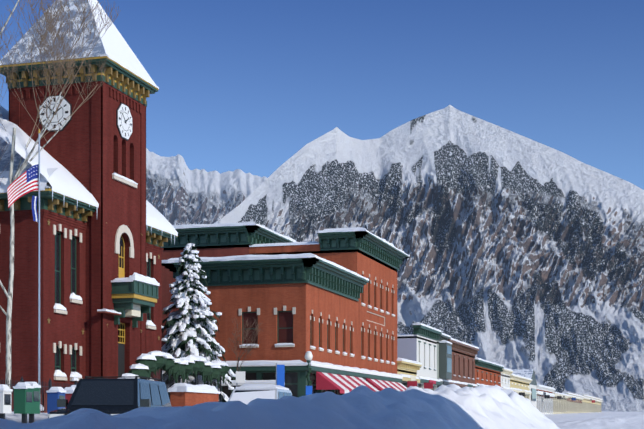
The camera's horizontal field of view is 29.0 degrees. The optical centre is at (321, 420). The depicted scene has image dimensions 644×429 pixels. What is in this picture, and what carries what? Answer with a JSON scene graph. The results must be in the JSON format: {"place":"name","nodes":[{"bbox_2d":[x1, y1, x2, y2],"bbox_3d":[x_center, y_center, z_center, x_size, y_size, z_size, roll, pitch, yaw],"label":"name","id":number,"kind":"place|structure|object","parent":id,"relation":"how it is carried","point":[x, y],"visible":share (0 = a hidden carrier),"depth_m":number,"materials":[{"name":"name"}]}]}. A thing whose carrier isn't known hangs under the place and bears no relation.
{"place":"outdoors","nodes":[
{"label":"outdoors","id":0,"kind":"place"},
{"bbox_2d":[5,411,48,422],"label":"yard snow","id":1,"kind":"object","parent":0,"point":[12,416],"depth_m":51.39,"materials":[{"name":"white snow"}]},
{"bbox_2d":[0,0,159,378],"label":"courthouse tower","id":2,"kind":"structure","parent":0,"point":[95,146],"depth_m":64.03,"materials":[{"name":"red brick"}]},
{"bbox_2d":[0,118,177,243],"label":"snowy roof","id":3,"kind":"structure","parent":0,"point":[59,178],"depth_m":61.15,"materials":[{"name":"white snow"}]},
{"bbox_2d":[146,148,266,224],"bbox_3d":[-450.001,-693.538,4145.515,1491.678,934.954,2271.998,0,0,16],"label":"mountain","id":4,"kind":"structure","parent":0,"point":[179,191],"depth_m":4835.49,"materials":[{"name":"white snow"}]},
{"bbox_2d":[0,384,643,428],"bbox_3d":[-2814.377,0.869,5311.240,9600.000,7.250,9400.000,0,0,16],"label":"ground snow","id":5,"kind":"structure","parent":0,"point":[450,406],"depth_m":28.57,"materials":[{"name":"snow"}]},
{"bbox_2d":[0,0,120,387],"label":"aspen trees","id":6,"kind":"object","parent":5,"relation":"on","point":[9,294],"visible":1,"depth_m":58.24,"materials":[{"name":"beige plant"}]},
{"bbox_2d":[0,105,177,412],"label":"courthouse","id":7,"kind":"structure","parent":5,"relation":"on","point":[63,225],"depth_m":59.89,"materials":[{"name":"brick"}]},
{"bbox_2d":[48,376,171,417],"bbox_3d":[-5.514,-0.191,33.314,2.440,1.978,5.310,0,0,6],"label":"vehicle","id":8,"kind":"object","parent":5,"relation":"on","point":[112,395],"visible":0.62,"depth_m":32.32,"materials":[{"name":"black paint"}]},
{"bbox_2d":[1,358,220,411],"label":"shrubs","id":9,"kind":"object","parent":5,"relation":"on","point":[162,375],"visible":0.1,"depth_m":64.87,"materials":[{"name":"green"}]},
{"bbox_2d":[72,351,230,406],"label":"planter","id":10,"kind":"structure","parent":5,"relation":"on","point":[182,394],"depth_m":65.01,"materials":[{"name":"white plant"}]},
{"bbox_2d":[0,129,311,422],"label":"street furniture","id":11,"kind":"object","parent":5,"relation":"on","point":[26,398],"visible":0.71,"depth_m":43.01,"materials":[{"name":"green metal"}]},
{"bbox_2d":[7,164,38,221],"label":"flags","id":12,"kind":"object","parent":11,"relation":"attached to","point":[24,183],"visible":0.94,"depth_m":54.54,"materials":[{"name":"multicoloured fabric"}]},
{"bbox_2d":[305,351,312,359],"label":"lamp globe","id":13,"kind":"object","parent":11,"relation":"on","point":[308,355],"visible":0.9,"depth_m":81.81,"materials":[{"name":"white glass"}]},
{"bbox_2d":[161,243,235,401],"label":"snowy spruce","id":14,"kind":"object","parent":5,"relation":"on","point":[189,323],"visible":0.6,"depth_m":73.83,"materials":[{"name":"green plant"}]},
{"bbox_2d":[220,318,262,384],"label":"bare street tree","id":15,"kind":"object","parent":5,"relation":"on","point":[248,347],"visible":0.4,"depth_m":81.92,"materials":[{"name":"brown plant"}]},
{"bbox_2d":[228,384,291,404],"bbox_3d":[-2.109,-0.242,41.694,2.340,1.969,4.960,0,0,8],"label":"car","id":16,"kind":"object","parent":5,"relation":"on","point":[246,394],"visible":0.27,"depth_m":40.95,"materials":[{"name":"white paint"}]},
{"bbox_2d":[161,222,409,401],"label":"brick building","id":17,"kind":"structure","parent":5,"relation":"on","point":[328,300],"depth_m":90.36,"materials":[{"name":"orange brick"}]},
{"bbox_2d":[397,322,602,413],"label":"row of buildings","id":18,"kind":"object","parent":5,"relation":"on","point":[431,358],"visible":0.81,"depth_m":142.75,"materials":[{"name":"brown"}]},
{"bbox_2d":[0,0,643,189],"label":"sky","id":19,"kind":"structure","parent":0,"point":[245,85],"materials":[{"name":"blue"}]},
{"bbox_2d":[213,105,643,411],"bbox_3d":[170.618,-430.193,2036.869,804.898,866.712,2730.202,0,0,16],"label":"mountain","id":20,"kind":"structure","parent":0,"point":[523,252],"depth_m":2291.68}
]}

